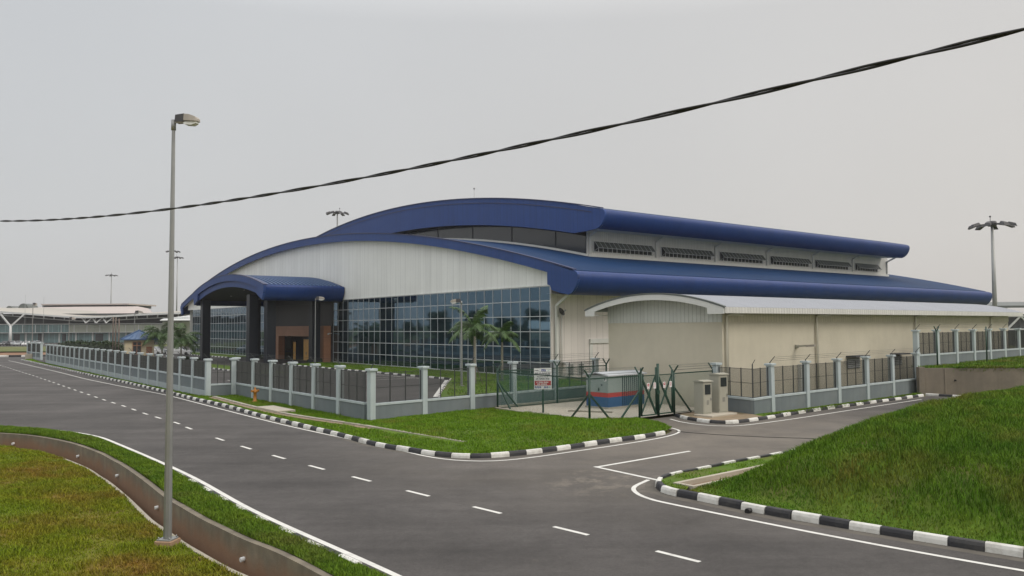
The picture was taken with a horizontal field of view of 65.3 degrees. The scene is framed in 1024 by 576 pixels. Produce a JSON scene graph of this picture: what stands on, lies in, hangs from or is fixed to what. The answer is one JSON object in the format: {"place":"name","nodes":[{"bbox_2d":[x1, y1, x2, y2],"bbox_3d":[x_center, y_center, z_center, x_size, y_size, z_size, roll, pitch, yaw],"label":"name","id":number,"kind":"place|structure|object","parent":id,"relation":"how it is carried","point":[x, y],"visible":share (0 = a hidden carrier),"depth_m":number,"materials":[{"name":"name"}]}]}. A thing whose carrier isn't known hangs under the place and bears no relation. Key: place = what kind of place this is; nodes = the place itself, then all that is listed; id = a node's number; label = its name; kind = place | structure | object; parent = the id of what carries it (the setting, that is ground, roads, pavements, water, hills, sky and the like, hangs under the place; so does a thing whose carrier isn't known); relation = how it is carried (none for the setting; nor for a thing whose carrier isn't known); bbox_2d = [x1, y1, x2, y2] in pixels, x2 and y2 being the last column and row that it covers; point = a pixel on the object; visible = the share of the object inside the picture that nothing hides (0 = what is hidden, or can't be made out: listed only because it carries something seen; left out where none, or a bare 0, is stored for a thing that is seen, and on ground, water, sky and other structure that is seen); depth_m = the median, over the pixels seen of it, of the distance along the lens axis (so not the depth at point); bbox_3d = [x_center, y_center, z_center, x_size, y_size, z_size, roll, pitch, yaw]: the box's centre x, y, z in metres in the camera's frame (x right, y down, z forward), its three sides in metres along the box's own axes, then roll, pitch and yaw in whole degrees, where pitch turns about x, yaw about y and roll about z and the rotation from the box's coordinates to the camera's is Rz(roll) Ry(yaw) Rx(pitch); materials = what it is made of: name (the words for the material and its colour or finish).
{"place":"outdoors","nodes":[
{"label":"outdoors","id":0,"kind":"place"},
{"bbox_2d":[0,346,157,351],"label":"grass field","id":1,"kind":"structure","parent":0,"point":[5,349],"depth_m":190.78,"materials":[{"name":"plant"}]},
{"bbox_2d":[0,444,242,575],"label":"grass bank","id":2,"kind":"structure","parent":0,"point":[79,556],"depth_m":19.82,"materials":[{"name":"green plant"}]},
{"bbox_2d":[154,113,199,547],"bbox_3d":[-8.559,1.234,20.525,0.936,11.527,0.460,-1,-3,10],"label":"street lamp","id":3,"kind":"object","parent":2,"relation":"on","point":[167,539],"visible":0.92,"depth_m":20.47,"materials":[{"name":"metal"}]},
{"bbox_2d":[24,359,671,454],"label":"lawn","id":4,"kind":"structure","parent":0,"point":[396,432],"depth_m":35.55,"materials":[{"name":"green plant"}]},
{"bbox_2d":[26,359,189,393],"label":"grass","id":5,"kind":"structure","parent":4,"relation":"on","point":[33,360],"depth_m":86.66,"materials":[{"name":"green plant"}]},
{"bbox_2d":[45,342,212,395],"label":"boundary fence","id":6,"kind":"object","parent":4,"relation":"on","point":[188,375],"visible":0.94,"depth_m":73.78,"materials":[{"name":"grey painted concrete"},{"name":"charcoal wire"}]},
{"bbox_2d":[203,358,237,395],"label":"boundary fence","id":7,"kind":"object","parent":4,"relation":"on","point":[221,388],"visible":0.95,"depth_m":58.12,"materials":[{"name":"grey concrete"}]},
{"bbox_2d":[251,387,258,401],"bbox_3d":[-17.058,7.076,53.024,0.380,0.970,0.580,-2,-3,30],"label":"fire hydrant","id":8,"kind":"object","parent":4,"relation":"on","point":[255,391],"visible":0.98,"depth_m":52.94,"materials":[{"name":"metal"}]},
{"bbox_2d":[256,405,294,412],"bbox_3d":[-14.057,7.238,47.459,1.100,0.210,3.400,2,-4,-38],"label":"drain cover","id":9,"kind":"object","parent":4,"relation":"on","point":[274,409],"visible":0.86,"depth_m":47.16,"materials":[{"name":"concrete"}]},
{"bbox_2d":[232,352,366,418],"bbox_3d":[-14.083,6.026,50.679,0.592,3.544,20.924,2,-4,-38],"label":"boundary fence","id":10,"kind":"object","parent":4,"relation":"on","point":[283,387],"visible":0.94,"depth_m":48.88,"materials":[{"name":"grey painted concrete"},{"name":"charcoal wire"}]},
{"bbox_2d":[365,352,599,419],"bbox_3d":[-0.828,5.903,48.690,18.911,3.540,0.637,2,-4,-44],"label":"boundary fence","id":11,"kind":"object","parent":4,"relation":"on","point":[423,403],"visible":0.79,"depth_m":46.10,"materials":[{"name":"grey painted concrete"},{"name":"charcoal wire"}]},
{"bbox_2d":[0,344,1021,575],"bbox_3d":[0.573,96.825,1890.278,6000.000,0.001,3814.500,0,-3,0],"label":"ground","id":12,"kind":"structure","parent":0,"point":[650,417],"depth_m":38.83,"materials":[{"name":"grey concrete"}]},
{"bbox_2d":[0,355,45,356],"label":"kerb","id":13,"kind":"structure","parent":12,"relation":"on","point":[14,355],"depth_m":146.65,"materials":[{"name":"white paint"}]},
{"bbox_2d":[0,351,120,354],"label":"soil strip","id":14,"kind":"object","parent":12,"relation":"on","point":[14,353],"visible":0.25,"depth_m":166.56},
{"bbox_2d":[32,303,36,341],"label":"street lamp","id":15,"kind":"object","parent":14,"relation":"on","point":[35,304],"visible":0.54,"depth_m":169.81,"materials":[{"name":"metal"}]},
{"bbox_2d":[105,273,117,303],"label":"floodlight mast","id":16,"kind":"object","parent":12,"relation":"on","point":[111,274],"visible":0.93,"depth_m":418.36,"materials":[{"name":"metal"}]},
{"bbox_2d":[0,342,290,361],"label":"car park","id":17,"kind":"structure","parent":12,"relation":"on","point":[164,355],"depth_m":177.92,"materials":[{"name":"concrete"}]},
{"bbox_2d":[0,341,9,345],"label":"parked car","id":18,"kind":"object","parent":17,"relation":"on","point":[3,343],"visible":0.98,"depth_m":244.71,"materials":[{"name":"paint"}]},
{"bbox_2d":[13,341,23,345],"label":"parked car","id":19,"kind":"object","parent":17,"relation":"on","point":[17,343],"visible":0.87,"depth_m":245.47,"materials":[{"name":"silver metal"}]},
{"bbox_2d":[25,354,32,358],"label":"junction box","id":20,"kind":"object","parent":17,"relation":"on","point":[28,356],"visible":0.64,"depth_m":135.02,"materials":[{"name":"concrete"}]},
{"bbox_2d":[0,303,189,343],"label":"terminal hall","id":21,"kind":"structure","parent":17,"relation":"on","point":[91,322],"depth_m":299.52,"materials":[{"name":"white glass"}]},
{"bbox_2d":[134,310,142,331],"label":"street lamp","id":22,"kind":"object","parent":17,"relation":"on","point":[139,312],"visible":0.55,"depth_m":129.89,"materials":[{"name":"metal"}]},
{"bbox_2d":[166,347,191,354],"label":"parked car","id":23,"kind":"object","parent":17,"relation":"on","point":[184,351],"visible":0.56,"depth_m":148.98,"materials":[{"name":"white paint"}]},
{"bbox_2d":[326,208,348,225],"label":"floodlight mast","id":24,"kind":"object","parent":17,"relation":"on","point":[337,213],"visible":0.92,"depth_m":212.95,"materials":[{"name":"metal"}]},
{"bbox_2d":[0,433,331,575],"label":"drain wall","id":25,"kind":"structure","parent":12,"relation":"on","point":[237,552],"depth_m":21.81,"materials":[{"name":"concrete"}]},
{"bbox_2d":[174,256,183,310],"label":"floodlight mast","id":26,"kind":"object","parent":12,"relation":"on","point":[177,257],"visible":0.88,"depth_m":400.60,"materials":[{"name":"metal"}]},
{"bbox_2d":[0,425,386,575],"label":"verge","id":27,"kind":"structure","parent":12,"relation":"on","point":[253,536],"depth_m":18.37,"materials":[{"name":"green plant"}]},
{"bbox_2d":[209,396,463,441],"bbox_3d":[-12.076,7.180,44.855,1.494,0.250,30.340,2,-4,-40],"label":"drain channel","id":28,"kind":"object","parent":12,"relation":"on","point":[290,414],"visible":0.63,"depth_m":42.74,"materials":[{"name":"concrete"}]},
{"bbox_2d":[20,359,665,457],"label":"kerb","id":29,"kind":"structure","parent":12,"relation":"on","point":[473,455],"depth_m":34.53,"materials":[{"name":"white paint"}]},
{"bbox_2d":[175,357,585,401],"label":"yard","id":30,"kind":"structure","parent":12,"relation":"on","point":[226,375],"depth_m":73.68,"materials":[{"name":"plant"}]},
{"bbox_2d":[26,340,42,359],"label":"boundary fence","id":31,"kind":"object","parent":30,"relation":"on","point":[36,350],"visible":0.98,"depth_m":133.43,"materials":[{"name":"grey metal"}]},
{"bbox_2d":[58,340,123,352],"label":"hedge","id":32,"kind":"object","parent":30,"relation":"on","point":[105,344],"visible":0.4,"depth_m":136.56,"materials":[{"name":"green plant"}]},
{"bbox_2d":[112,317,113,351],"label":"steel pole","id":33,"kind":"object","parent":30,"relation":"on","point":[112,333],"visible":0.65,"depth_m":121.78,"materials":[{"name":"grey metal"}]},
{"bbox_2d":[115,318,116,349],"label":"steel pole","id":34,"kind":"object","parent":30,"relation":"on","point":[115,331],"visible":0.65,"depth_m":121.35,"materials":[{"name":"grey metal"}]},
{"bbox_2d":[118,319,119,349],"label":"steel pole","id":35,"kind":"object","parent":30,"relation":"on","point":[118,332],"visible":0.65,"depth_m":121.20,"materials":[{"name":"grey metal"}]},
{"bbox_2d":[120,330,158,355],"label":"guard hut","id":36,"kind":"object","parent":30,"relation":"on","point":[133,340],"visible":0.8,"depth_m":121.17,"materials":[{"name":"beige concrete"}]},
{"bbox_2d":[132,342,141,354],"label":"window","id":37,"kind":"structure","parent":36,"relation":"in","point":[136,345],"depth_m":120.90,"materials":[{"name":"clear glass"}]},
{"bbox_2d":[140,322,179,356],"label":"palm tree","id":38,"kind":"object","parent":30,"relation":"on","point":[157,334],"visible":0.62,"depth_m":121.37,"materials":[{"name":"green plant"}]},
{"bbox_2d":[159,323,201,356],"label":"palm tree","id":39,"kind":"object","parent":30,"relation":"on","point":[183,340],"visible":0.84,"depth_m":116.63,"materials":[{"name":"green plant"}]},
{"bbox_2d":[192,352,245,356],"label":"planting strip","id":40,"kind":"object","parent":30,"relation":"on","point":[213,354],"visible":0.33,"depth_m":145.27,"materials":[{"name":"green plant"}]},
{"bbox_2d":[211,364,276,373],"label":"planting strip","id":41,"kind":"object","parent":30,"relation":"on","point":[213,366],"depth_m":103.12,"materials":[{"name":"green plant"}]},
{"bbox_2d":[314,296,324,363],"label":"street lamp","id":42,"kind":"object","parent":30,"relation":"on","point":[320,298],"visible":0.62,"depth_m":105.00,"materials":[{"name":"metal"}]},
{"bbox_2d":[280,363,449,378],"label":"kerb","id":43,"kind":"structure","parent":30,"relation":"on","point":[366,371],"depth_m":88.69,"materials":[{"name":"white paint"}]},
{"bbox_2d":[286,362,584,396],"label":"planting strip","id":44,"kind":"object","parent":30,"relation":"on","point":[445,388],"visible":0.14,"depth_m":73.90,"materials":[{"name":"green plant"}]},
{"bbox_2d":[450,299,463,385],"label":"street lamp","id":45,"kind":"object","parent":44,"relation":"on","point":[454,301],"visible":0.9,"depth_m":66.70,"materials":[{"name":"metal"}]},
{"bbox_2d":[447,305,498,383],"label":"palm tree","id":46,"kind":"object","parent":44,"relation":"on","point":[474,325],"visible":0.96,"depth_m":68.73,"materials":[{"name":"leaf"},{"name":"palm trunk bark"}]},
{"bbox_2d":[481,321,520,380],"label":"palm tree","id":47,"kind":"object","parent":44,"relation":"on","point":[506,335],"visible":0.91,"depth_m":72.24,"materials":[{"name":"green plant"}]},
{"bbox_2d":[494,397,612,412],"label":"kerb","id":48,"kind":"structure","parent":12,"relation":"on","point":[504,409],"depth_m":48.13,"materials":[{"name":"concrete"}]},
{"bbox_2d":[180,198,991,377],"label":"terminal building","id":49,"kind":"structure","parent":12,"relation":"on","point":[389,284],"depth_m":100.40,"materials":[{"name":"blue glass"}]},
{"bbox_2d":[293,341,296,359],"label":"door","id":50,"kind":"structure","parent":49,"relation":"in","point":[294,342],"depth_m":126.38,"materials":[{"name":"wood"}]},
{"bbox_2d":[303,338,308,359],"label":"door","id":51,"kind":"structure","parent":49,"relation":"in","point":[306,340],"depth_m":122.82,"materials":[{"name":"wood"}]},
{"bbox_2d":[559,308,565,314],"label":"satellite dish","id":52,"kind":"object","parent":49,"relation":"attached to","point":[561,311],"visible":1,"depth_m":76.69,"materials":[{"name":"metal"}]},
{"bbox_2d":[593,241,655,255],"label":"louvre window","id":53,"kind":"structure","parent":49,"relation":"in","point":[598,246],"depth_m":93.49,"materials":[{"name":"white metal"}]},
{"bbox_2d":[661,246,715,259],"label":"louvre window","id":54,"kind":"structure","parent":49,"relation":"in","point":[672,252],"depth_m":100.43,"materials":[{"name":"white metal"}]},
{"bbox_2d":[719,251,766,263],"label":"louvre window","id":55,"kind":"structure","parent":49,"relation":"in","point":[723,256],"depth_m":107.26,"materials":[{"name":"white metal"}]},
{"bbox_2d":[770,256,812,266],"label":"louvre window","id":56,"kind":"structure","parent":49,"relation":"in","point":[774,260],"depth_m":114.01,"materials":[{"name":"white metal"}]},
{"bbox_2d":[814,259,852,269],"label":"louvre window","id":57,"kind":"structure","parent":49,"relation":"in","point":[825,264],"depth_m":120.71,"materials":[{"name":"white metal"}]},
{"bbox_2d":[854,263,881,271],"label":"louvre window","id":58,"kind":"structure","parent":49,"relation":"in","point":[865,267],"depth_m":126.97,"materials":[{"name":"white metal"}]},
{"bbox_2d":[506,401,693,418],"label":"compound slab","id":59,"kind":"structure","parent":12,"relation":"on","point":[630,410],"depth_m":46.48,"materials":[{"name":"concrete"}]},
{"bbox_2d":[534,368,551,412],"bbox_3d":[1.757,5.846,45.358,1.000,2.600,0.152,-1,-3,4],"label":"warning sign","id":60,"kind":"object","parent":59,"relation":"on","point":[538,370],"visible":0.75,"depth_m":45.32,"materials":[{"name":"white metal"}]},
{"bbox_2d":[493,363,593,418],"bbox_3d":[1.424,5.726,44.122,1.888,2.825,9.395,1,-3,-24],"label":"chain link fence","id":61,"kind":"object","parent":59,"relation":"on","point":[500,387],"visible":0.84,"depth_m":43.66,"materials":[{"name":"green metal"}]},
{"bbox_2d":[501,358,609,407],"bbox_3d":[2.877,6.050,50.968,9.481,2.825,0.640,2,-4,-41],"label":"chain link fence","id":62,"kind":"object","parent":59,"relation":"on","point":[556,389],"visible":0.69,"depth_m":50.90,"materials":[{"name":"metal"}]},
{"bbox_2d":[585,367,643,418],"bbox_3d":[5.347,5.568,41.348,3.782,2.825,0.640,2,-4,-39],"label":"chain link fence","id":63,"kind":"object","parent":59,"relation":"on","point":[630,403],"visible":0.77,"depth_m":41.55,"materials":[{"name":"green metal"}]},
{"bbox_2d":[583,370,646,408],"bbox_3d":[6.316,6.128,48.729,3.630,2.150,2.030,2,-4,-42],"label":"compact substation","id":64,"kind":"object","parent":59,"relation":"on","point":[628,379],"visible":0.59,"depth_m":47.72,"materials":[{"name":"metal"}]},
{"bbox_2d":[590,376,596,391],"bbox_3d":[4.805,5.735,47.870,0.049,0.950,0.760,2,-4,-42],"label":"door","id":65,"kind":"structure","parent":64,"relation":"in","point":[595,380],"depth_m":47.81,"materials":[{"name":"grey metal"}]},
{"bbox_2d":[597,376,606,392],"bbox_3d":[5.324,5.704,47.295,0.049,0.950,0.730,2,-4,-42],"label":"door","id":66,"kind":"structure","parent":64,"relation":"in","point":[598,384],"depth_m":47.34,"materials":[{"name":"grey metal"}]},
{"bbox_2d":[656,364,659,415],"bbox_3d":[7.899,5.512,43.354,0.295,2.800,0.195,2,-4,-41],"label":"gate post","id":67,"kind":"object","parent":59,"relation":"on","point":[658,399],"visible":1,"depth_m":43.35,"materials":[{"name":"green metal"}]},
{"bbox_2d":[640,367,656,415],"bbox_3d":[7.359,5.579,43.006,1.362,2.560,0.115,2,-4,-41],"label":"gate leaf","id":68,"kind":"object","parent":67,"relation":"attached to","point":[648,394],"visible":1,"depth_m":42.98,"materials":[{"name":"green paint"}]},
{"bbox_2d":[659,370,673,413],"bbox_3d":[8.422,5.717,43.928,1.358,2.360,0.115,2,-4,-41],"label":"gate leaf","id":69,"kind":"object","parent":67,"relation":"attached to","point":[666,396],"visible":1,"depth_m":44.03,"materials":[{"name":"green paint"}]},
{"bbox_2d":[669,363,713,415],"bbox_3d":[10.399,5.746,45.632,3.772,2.825,0.640,2,-4,-41],"label":"chain link fence","id":70,"kind":"object","parent":59,"relation":"on","point":[680,396],"visible":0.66,"depth_m":45.00,"materials":[{"name":"green metal"}]},
{"bbox_2d":[673,464,762,489],"bbox_3d":[17.135,6.525,34.252,31.010,0.255,0.800,2,-4,-40],"label":"drain channel","id":71,"kind":"object","parent":12,"relation":"on","point":[696,482],"visible":0.09,"depth_m":25.55,"materials":[{"name":"concrete"}]},
{"bbox_2d":[662,453,781,489],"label":"side verge","id":72,"kind":"structure","parent":12,"relation":"on","point":[674,478],"depth_m":26.75,"materials":[{"name":"green plant"}]},
{"bbox_2d":[675,394,923,423],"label":"kerb","id":73,"kind":"structure","parent":12,"relation":"on","point":[775,415],"depth_m":43.88,"materials":[{"name":"white paint"}]},
{"bbox_2d":[584,293,1022,406],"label":"annex building","id":74,"kind":"structure","parent":12,"relation":"on","point":[648,332],"depth_m":52.28,"materials":[{"name":"white paint"}]},
{"bbox_2d":[693,393,923,417],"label":"fence verge","id":75,"kind":"structure","parent":12,"relation":"on","point":[761,414],"depth_m":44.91,"materials":[{"name":"green plant"}]},
{"bbox_2d":[710,362,753,413],"bbox_3d":[12.588,5.878,45.560,0.501,3.128,3.166,1,-3,-27],"label":"boundary fence","id":76,"kind":"object","parent":75,"relation":"on","point":[741,403],"visible":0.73,"depth_m":45.11,"materials":[{"name":"grey concrete"}]},
{"bbox_2d":[750,360,771,413],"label":"boundary fence","id":77,"kind":"object","parent":75,"relation":"on","point":[760,403],"visible":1,"depth_m":44.73,"materials":[{"name":"grey concrete"}]},
{"bbox_2d":[655,449,1023,557],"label":"kerb","id":78,"kind":"structure","parent":12,"relation":"on","point":[971,544],"depth_m":19.86,"materials":[{"name":"white paint"}]},
{"bbox_2d":[764,347,919,411],"bbox_3d":[22.164,5.869,52.027,19.870,3.636,0.642,2,-4,-41],"label":"boundary fence","id":79,"kind":"object","parent":12,"relation":"on","point":[807,396],"visible":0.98,"depth_m":50.73,"materials":[{"name":"grey painted concrete"},{"name":"charcoal wire"}]},
{"bbox_2d":[689,385,1023,545],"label":"grass mound","id":80,"kind":"object","parent":12,"relation":"on","point":[843,507],"depth_m":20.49,"materials":[{"name":"green plant"}]},
{"bbox_2d":[925,393,958,396],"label":"kerb","id":81,"kind":"structure","parent":12,"relation":"on","point":[933,394],"depth_m":55.42,"materials":[{"name":"white paint"}]},
{"bbox_2d":[916,367,1023,394],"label":"retaining wall","id":82,"kind":"structure","parent":12,"relation":"on","point":[950,381],"depth_m":57.02,"materials":[{"name":"concrete"}]},
{"bbox_2d":[968,216,1016,306],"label":"floodlight mast","id":83,"kind":"object","parent":12,"relation":"on","point":[991,224],"visible":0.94,"depth_m":115.08,"materials":[{"name":"metal"}]},
{"bbox_2d":[987,302,1023,344],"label":"distant hangar","id":84,"kind":"structure","parent":12,"relation":"on","point":[1014,321],"depth_m":186.20,"materials":[{"name":"white metal"}]},
{"bbox_2d":[0,28,1023,221],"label":"overhead cable","id":85,"kind":"object","parent":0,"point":[977,40],"visible":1,"depth_m":8.17,"materials":[{"name":"black rubber"}]},
{"bbox_2d":[0,357,1023,575],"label":"road","id":86,"kind":"structure","parent":0,"point":[609,509],"depth_m":23.62,"materials":[{"name":"grey asphalt"}]},
{"bbox_2d":[182,474,361,563],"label":"kerb","id":87,"kind":"structure","parent":86,"relation":"on","point":[349,558],"depth_m":18.96,"materials":[{"name":"white paint"}]},
{"bbox_2d":[677,431,814,438],"bbox_3d":[11.570,6.676,36.054,8.350,0.021,0.878,-1,-3,20],"label":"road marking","id":88,"kind":"object","parent":86,"relation":"on","point":[749,436],"visible":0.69,"depth_m":35.97,"materials":[{"name":"white paint"}]},
{"bbox_2d":[745,508,751,513],"bbox_3d":[6.310,5.946,21.315,0.154,0.148,0.150,2,-4,-42],"label":"drain outlet","id":89,"kind":"object","parent":86,"relation":"on","point":[748,510],"visible":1,"depth_m":21.27,"materials":[{"name":"black rubber"}]},
{"bbox_2d":[0,0,1023,313],"label":"sky","id":90,"kind":"structure","parent":0,"point":[916,152],"materials":[{"name":"grey"}]},
{"bbox_2d":[680,411,760,419],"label":"bare ground","id":91,"kind":"structure","parent":0,"point":[738,415],"depth_m":42.90,"materials":[{"name":"grey concrete"}]},
{"bbox_2d":[694,412,736,417],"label":"concrete slab","id":92,"kind":"structure","parent":91,"relation":"on","point":[713,414],"depth_m":43.20,"materials":[{"name":"concrete"}]},
{"bbox_2d":[692,380,712,413],"bbox_3d":[10.480,5.960,43.814,0.780,1.840,0.820,1,-3,-32],"label":"meter cabinet","id":93,"kind":"object","parent":92,"relation":"on","point":[702,396],"visible":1,"depth_m":43.56,"materials":[{"name":"beige metal"}]},
{"bbox_2d":[708,373,728,412],"bbox_3d":[11.521,5.816,44.491,0.820,2.180,0.840,1,-3,-32],"label":"meter cabinet","id":94,"kind":"object","parent":92,"relation":"on","point":[719,384],"visible":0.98,"depth_m":44.20,"materials":[{"name":"beige metal"}]},
{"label":"terrace","id":95,"kind":"structure","parent":0,"visible":0},
{"bbox_2d":[933,326,938,364],"bbox_3d":[31.527,4.411,59.247,0.523,3.163,0.110,1,-3,-20],"label":"fence post","id":96,"kind":"object","parent":95,"relation":"on","point":[936,343],"visible":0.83,"depth_m":59.23,"materials":[{"name":"metal"}]},
{"bbox_2d":[911,324,1023,366],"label":"boundary fence","id":97,"kind":"object","parent":95,"relation":"on","point":[973,353],"visible":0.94,"depth_m":64.80,"materials":[{"name":"painted concrete"},{"name":"dark metal wire"}]},
{"bbox_2d":[918,355,1023,367],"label":"grass","id":98,"kind":"structure","parent":95,"relation":"on","point":[1017,360],"depth_m":61.55,"materials":[{"name":"green plant"}]},
{"bbox_2d":[985,326,987,360],"bbox_3d":[37.928,4.627,63.840,0.102,3.100,0.102,2,-4,-42],"label":"fence post","id":99,"kind":"object","parent":95,"relation":"on","point":[986,343],"visible":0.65,"depth_m":63.80,"materials":[{"name":"green paint"}]},
{"bbox_2d":[951,365,1023,371],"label":"grass","id":100,"kind":"structure","parent":95,"relation":"on","point":[988,367],"depth_m":56.98,"materials":[{"name":"green plant"}]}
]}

